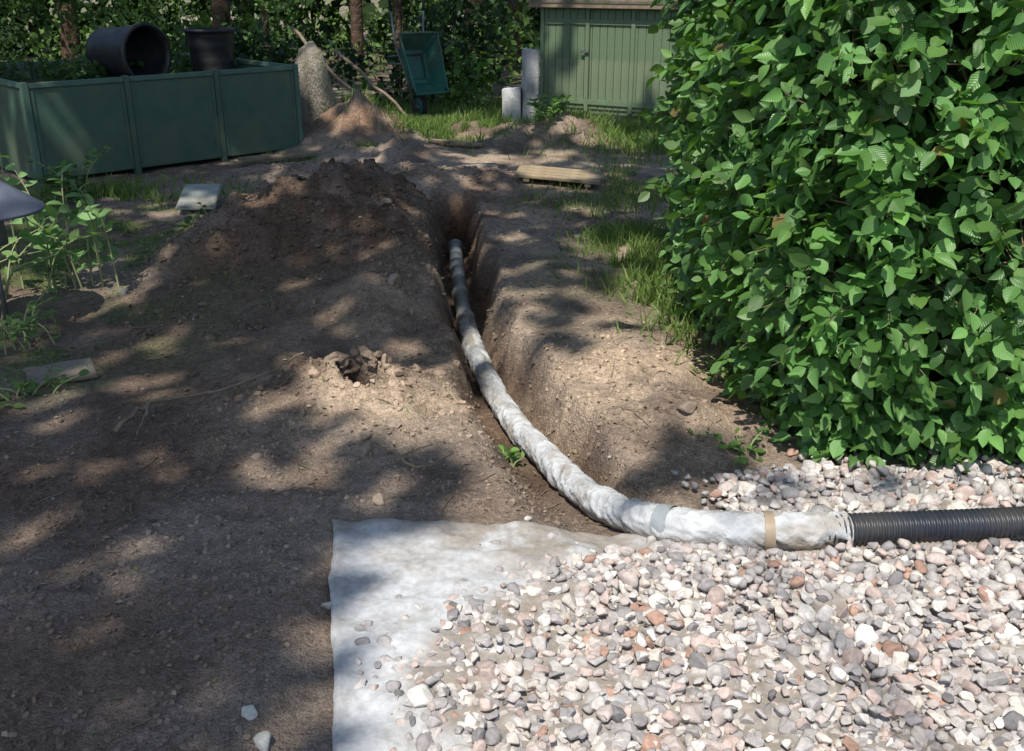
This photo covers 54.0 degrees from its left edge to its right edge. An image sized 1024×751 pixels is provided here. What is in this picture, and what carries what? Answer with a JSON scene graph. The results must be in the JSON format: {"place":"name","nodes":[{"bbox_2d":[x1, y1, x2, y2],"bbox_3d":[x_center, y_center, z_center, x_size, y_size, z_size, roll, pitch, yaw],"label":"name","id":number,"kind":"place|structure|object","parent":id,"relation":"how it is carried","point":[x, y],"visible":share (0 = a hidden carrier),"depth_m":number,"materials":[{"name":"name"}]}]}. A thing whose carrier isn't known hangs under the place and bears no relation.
{"place":"outdoors","nodes":[
{"label":"outdoors","id":0,"kind":"place"},
{"bbox_2d":[0,85,733,477],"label":"grass","id":1,"kind":"structure","parent":0,"point":[626,133],"depth_m":7.72,"materials":[{"name":"green plant"}]},
{"bbox_2d":[0,0,1021,750],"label":"ground","id":2,"kind":"structure","parent":0,"point":[294,704],"depth_m":3.93,"materials":[{"name":"soil"}]},
{"bbox_2d":[0,181,45,326],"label":"garden lamp","id":3,"kind":"object","parent":2,"relation":"on","point":[15,203],"visible":0.88,"depth_m":4.72,"materials":[{"name":"metal"}]},
{"bbox_2d":[0,286,63,354],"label":"weed plant","id":4,"kind":"object","parent":2,"relation":"on","point":[14,323],"visible":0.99,"depth_m":4.68,"materials":[{"name":"green plant"}]},
{"bbox_2d":[0,367,89,407],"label":"weed plant","id":5,"kind":"object","parent":2,"relation":"on","point":[27,386],"visible":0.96,"depth_m":4.19,"materials":[{"name":"green plant"}]},
{"bbox_2d":[0,209,111,325],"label":"weed plant","id":6,"kind":"object","parent":2,"relation":"on","point":[73,236],"visible":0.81,"depth_m":5.30,"materials":[{"name":"green plant"}]},
{"bbox_2d":[0,155,119,289],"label":"weed plant","id":7,"kind":"object","parent":2,"relation":"on","point":[45,238],"visible":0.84,"depth_m":5.42,"materials":[{"name":"green plant"}]},
{"bbox_2d":[23,357,98,386],"bbox_3d":[-1.981,-0.013,4.412,0.288,0.021,0.262,-11,25,-26],"label":"slate slab","id":8,"kind":"object","parent":2,"relation":"on","point":[39,373],"depth_m":4.41,"materials":[{"name":"grey stone"}]},
{"bbox_2d":[26,145,112,205],"bbox_3d":[-3.316,-1.513,7.610,0.578,0.469,0.630,11,24,26],"label":"weed plant","id":9,"kind":"object","parent":2,"relation":"on","point":[69,184],"visible":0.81,"depth_m":7.55,"materials":[{"name":"green plant"}]},
{"bbox_2d":[57,0,81,59],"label":"tree trunk","id":10,"kind":"object","parent":2,"relation":"on","point":[65,41],"visible":0.3,"depth_m":14.61,"materials":[{"name":"brown plant"}]},
{"bbox_2d":[117,288,128,294],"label":"field stone","id":11,"kind":"object","parent":2,"relation":"on","point":[123,291],"visible":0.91,"depth_m":5.40,"materials":[{"name":"grey stone"}]},
{"bbox_2d":[0,46,303,189],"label":"raised bed","id":12,"kind":"object","parent":2,"relation":"on","point":[58,111],"visible":0.81,"depth_m":8.77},
{"bbox_2d":[85,23,171,80],"bbox_3d":[-3.617,-3.019,9.407,0.620,0.550,0.550,13,25,29],"label":"black plastic bin","id":13,"kind":"object","parent":12,"relation":"on","point":[110,49],"visible":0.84,"depth_m":9.36,"materials":[{"name":"black plastic"}]},
{"bbox_2d":[182,27,235,74],"bbox_3d":[-2.980,-3.212,9.970,0.510,0.440,0.510,0,22,0],"label":"plastic plant pot","id":14,"kind":"object","parent":12,"relation":"on","point":[209,48],"visible":0.81,"depth_m":9.80,"materials":[{"name":"black plastic"}]},
{"bbox_2d":[174,202,214,230],"bbox_3d":[-1.992,-1.006,6.373,0.244,0.203,0.408,0,22,0],"label":"weed plant","id":15,"kind":"object","parent":2,"relation":"on","point":[187,221],"visible":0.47,"depth_m":6.30,"materials":[{"name":"green plant"}]},
{"bbox_2d":[175,183,222,209],"bbox_3d":[-2.320,-1.330,7.460,0.286,0.036,0.512,-2,30,-8],"label":"slate slab","id":16,"kind":"object","parent":2,"relation":"on","point":[191,196],"depth_m":7.41,"materials":[{"name":"grey stone"}]},
{"bbox_2d":[113,352,303,435],"bbox_3d":[-1.205,0.050,3.983,0.760,0.186,0.198,-16,27,-35],"label":"fallen branch","id":17,"kind":"object","parent":2,"relation":"on","point":[145,408],"visible":1,"depth_m":3.98,"materials":[{"name":"brown wood"}]},
{"bbox_2d":[211,0,230,26],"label":"oak tree","id":18,"kind":"object","parent":2,"relation":"on","point":[220,8],"visible":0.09,"depth_m":14.22,"materials":[{"name":"brown plant"}]},
{"bbox_2d":[241,705,257,719],"bbox_3d":[-0.597,0.771,2.286,0.037,0.024,0.040,-9,24,-21],"label":"field stone","id":19,"kind":"object","parent":2,"relation":"on","point":[249,712],"visible":1,"depth_m":2.28,"materials":[{"name":"grey stone"}]},
{"bbox_2d":[251,453,263,459],"bbox_3d":[-0.903,0.289,3.564,0.041,0.027,0.030,-17,27,-36],"label":"field stone","id":20,"kind":"object","parent":2,"relation":"on","point":[255,456],"visible":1,"depth_m":3.56,"materials":[{"name":"grey stone"}]},
{"bbox_2d":[253,730,270,750],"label":"field stone","id":21,"kind":"object","parent":2,"relation":"on","point":[262,740],"visible":1,"depth_m":2.19,"materials":[{"name":"grey stone"}]},
{"bbox_2d":[261,0,269,57],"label":"tree trunk","id":22,"kind":"object","parent":2,"relation":"on","point":[265,21],"visible":0.22,"depth_m":13.66,"materials":[{"name":"brown plant"}]},
{"bbox_2d":[0,0,540,113],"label":"undergrowth shrubs","id":23,"kind":"object","parent":2,"relation":"on","point":[471,75],"visible":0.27,"depth_m":13.59,"materials":[{"name":"green plant"}]},
{"bbox_2d":[0,0,540,60],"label":"distant trees","id":24,"kind":"object","parent":2,"relation":"on","point":[336,27],"visible":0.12,"depth_m":21.13,"materials":[{"name":"green plant"}]},
{"bbox_2d":[238,151,316,161],"bbox_3d":[-2.099,-1.966,9.017,0.708,0.035,0.107,-11,25,-26],"label":"wood plank","id":25,"kind":"object","parent":2,"relation":"on","point":[271,157],"visible":0.99,"depth_m":8.98,"materials":[{"name":"brown wood"}]},
{"bbox_2d":[294,41,336,125],"bbox_3d":[-2.129,-3.029,10.834,0.480,1.100,0.300,-4,22,-11],"label":"standing stone","id":26,"kind":"object","parent":2,"relation":"on","point":[316,89],"visible":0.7,"depth_m":10.68,"materials":[{"name":"grey stone"}]},
{"bbox_2d":[291,26,354,91],"bbox_3d":[-1.841,-3.165,10.668,1.543,0.983,0.088,18,28,38],"label":"leaning pole","id":27,"kind":"object","parent":2,"relation":"on","point":[330,71],"visible":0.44,"depth_m":10.69,"materials":[{"name":"brown wood"}]},
{"bbox_2d":[321,601,331,608],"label":"field stone","id":28,"kind":"object","parent":2,"relation":"on","point":[327,605],"visible":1,"depth_m":2.71,"materials":[{"name":"grey stone"}]},
{"bbox_2d":[350,0,363,75],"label":"tree trunk","id":29,"kind":"object","parent":2,"relation":"on","point":[356,20],"visible":0.5,"depth_m":16.48,"materials":[{"name":"brown plant"}]},
{"bbox_2d":[322,346,402,388],"bbox_3d":[-0.599,-0.010,4.021,0.290,0.153,0.260,-16,27,-34],"label":"soil crust","id":30,"kind":"object","parent":2,"relation":"on","point":[340,359],"visible":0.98,"depth_m":4.06},
{"bbox_2d":[0,159,725,750],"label":"twig litter","id":31,"kind":"object","parent":2,"relation":"on","point":[352,413],"visible":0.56,"depth_m":4.33,"materials":[{"name":"brown wood"}]},
{"bbox_2d":[358,440,375,453],"bbox_3d":[-0.521,0.255,3.612,0.051,0.039,0.066,17,27,36],"label":"field stone","id":32,"kind":"object","parent":2,"relation":"on","point":[365,447],"visible":0.94,"depth_m":3.59,"materials":[{"name":"grey stone"}]},
{"bbox_2d":[333,48,406,115],"bbox_3d":[-1.543,-3.119,10.954,1.467,0.782,0.232,20,29,40],"label":"leaning pole","id":33,"kind":"object","parent":2,"relation":"on","point":[354,66],"visible":0.77,"depth_m":10.79,"materials":[{"name":"brown wood"}]},
{"bbox_2d":[372,493,384,505],"bbox_3d":[-0.432,0.404,3.263,0.042,0.037,0.061,0,22,0],"label":"field stone","id":34,"kind":"object","parent":2,"relation":"on","point":[377,499],"visible":1,"depth_m":3.25,"materials":[{"name":"beige stone"}]},
{"bbox_2d":[2,134,769,746],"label":"leaf litter","id":35,"kind":"object","parent":2,"relation":"on","point":[308,406],"visible":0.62,"depth_m":3.95,"materials":[{"name":"brown plant"}]},
{"bbox_2d":[380,198,391,205],"bbox_3d":[-0.749,-1.023,5.944,0.071,0.042,0.089,-7,23,-17],"label":"field stone","id":36,"kind":"object","parent":2,"relation":"on","point":[385,201],"visible":1,"depth_m":5.93,"materials":[{"name":"grey stone"}]},
{"bbox_2d":[387,273,402,285],"bbox_3d":[-0.602,-0.481,5.140,0.082,0.086,0.125,0,22,0],"label":"field stone","id":37,"kind":"object","parent":2,"relation":"on","point":[393,278],"visible":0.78,"depth_m":5.10,"materials":[{"name":"grey stone"}]},
{"bbox_2d":[395,0,402,87],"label":"tree trunk","id":38,"kind":"object","parent":2,"relation":"on","point":[398,14],"visible":0.34,"depth_m":14.70,"materials":[{"name":"brown plant"}]},
{"bbox_2d":[370,443,453,467],"bbox_3d":[-0.353,0.260,3.503,0.302,0.038,0.138,20,29,41],"label":"fallen branch","id":39,"kind":"object","parent":2,"relation":"on","point":[384,449],"visible":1,"depth_m":3.46,"materials":[{"name":"brown wood"}]},
{"bbox_2d":[387,0,448,117],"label":"wheelbarrow","id":40,"kind":"object","parent":2,"relation":"on","point":[420,56],"visible":0.92,"depth_m":11.54,"materials":[{"name":"metal"}]},
{"bbox_2d":[429,139,484,146],"bbox_3d":[-0.549,-2.282,9.858,0.616,0.039,0.104,11,25,26],"label":"wood plank","id":41,"kind":"object","parent":2,"relation":"on","point":[459,143],"visible":1,"depth_m":9.82,"materials":[{"name":"wood"}]},
{"bbox_2d":[419,163,497,168],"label":"plank","id":42,"kind":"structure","parent":2,"relation":"on","point":[487,165],"depth_m":8.70,"materials":[{"name":"brown wood"}]},
{"bbox_2d":[462,0,489,78],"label":"oak tree","id":43,"kind":"object","parent":2,"relation":"on","point":[474,21],"visible":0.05,"depth_m":15.59,"materials":[{"name":"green plant"}]},
{"bbox_2d":[498,444,524,466],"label":"weed plant","id":44,"kind":"object","parent":2,"relation":"on","point":[510,454],"visible":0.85,"depth_m":3.89,"materials":[{"name":"green plant"}]},
{"bbox_2d":[502,87,521,121],"bbox_3d":[0.002,-3.030,11.346,0.214,0.433,0.189,1,22,6],"label":"concrete block","id":45,"kind":"object","parent":2,"relation":"on","point":[511,100],"depth_m":11.24,"materials":[{"name":"grey concrete"}]},
{"bbox_2d":[505,0,522,69],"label":"tree trunk","id":46,"kind":"object","parent":2,"relation":"on","point":[514,9],"visible":0.29,"depth_m":17.91,"materials":[{"name":"brown plant"}]},
{"bbox_2d":[521,47,539,121],"bbox_3d":[0.202,-3.237,11.309,0.180,0.864,0.184,-3,22,-11],"label":"concrete post","id":47,"kind":"object","parent":2,"relation":"on","point":[530,75],"visible":0.66,"depth_m":11.21,"materials":[{"name":"grey concrete"}]},
{"bbox_2d":[525,94,576,128],"bbox_3d":[0.381,-2.642,10.018,0.632,0.335,0.418,-15,26,-32],"label":"weed plant","id":48,"kind":"object","parent":2,"relation":"on","point":[540,109],"visible":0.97,"depth_m":9.93,"materials":[{"name":"green plant"}]},
{"bbox_2d":[514,164,601,187],"bbox_3d":[0.389,-1.653,8.332,0.700,0.054,0.444,6,23,5],"label":"wooden board","id":49,"kind":"object","parent":2,"relation":"on","point":[586,178],"visible":1,"depth_m":8.25,"materials":[{"name":"brown wood"}]},
{"bbox_2d":[526,0,694,123],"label":"garden shed","id":50,"kind":"structure","parent":2,"relation":"on","point":[604,55],"depth_m":11.70,"materials":[{"name":"wood"}]},
{"bbox_2d":[328,481,1023,750],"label":"geotextile membrane","id":51,"kind":"object","parent":2,"relation":"on","point":[378,565],"visible":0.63,"depth_m":2.65,"materials":[{"name":"fabric"}]},
{"bbox_2d":[660,278,702,316],"bbox_3d":[0.922,-0.384,5.129,0.268,0.196,0.314,-4,22,-10],"label":"weed plant","id":52,"kind":"object","parent":2,"relation":"on","point":[662,282],"visible":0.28,"depth_m":5.10,"materials":[{"name":"green plant"}]},
{"bbox_2d":[678,401,697,413],"bbox_3d":[0.652,0.118,3.729,0.074,0.048,0.055,0,22,0],"label":"field stone","id":53,"kind":"object","parent":2,"relation":"on","point":[689,407],"visible":1,"depth_m":3.71,"materials":[{"name":"beige stone"}]},
{"bbox_2d":[676,344,751,387],"bbox_3d":[0.862,-0.020,4.233,0.316,0.140,0.343,0,22,0],"label":"weed plant","id":54,"kind":"object","parent":2,"relation":"on","point":[724,372],"visible":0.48,"depth_m":4.21,"materials":[{"name":"green plant"}]},
{"bbox_2d":[688,426,766,464],"bbox_3d":[0.764,0.243,3.607,0.275,0.121,0.200,18,28,38],"label":"weed plant","id":55,"kind":"object","parent":2,"relation":"on","point":[735,445],"visible":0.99,"depth_m":3.58,"materials":[{"name":"green plant"}]},
{"bbox_2d":[448,239,1023,550],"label":"drainage pipe","id":56,"kind":"object","parent":2,"relation":"on","point":[566,477],"visible":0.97,"depth_m":3.00,"materials":[{"name":"fabric"}]},
{"bbox_2d":[633,0,1023,474],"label":"beech hedge","id":57,"kind":"object","parent":2,"relation":"on","point":[845,197],"visible":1,"depth_m":3.27,"materials":[{"name":"green plant"}]},
{"bbox_2d":[353,446,1023,750],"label":"gravel","id":58,"kind":"structure","parent":0,"point":[883,590],"depth_m":2.54,"materials":[{"name":"grey gravel"}]}
]}

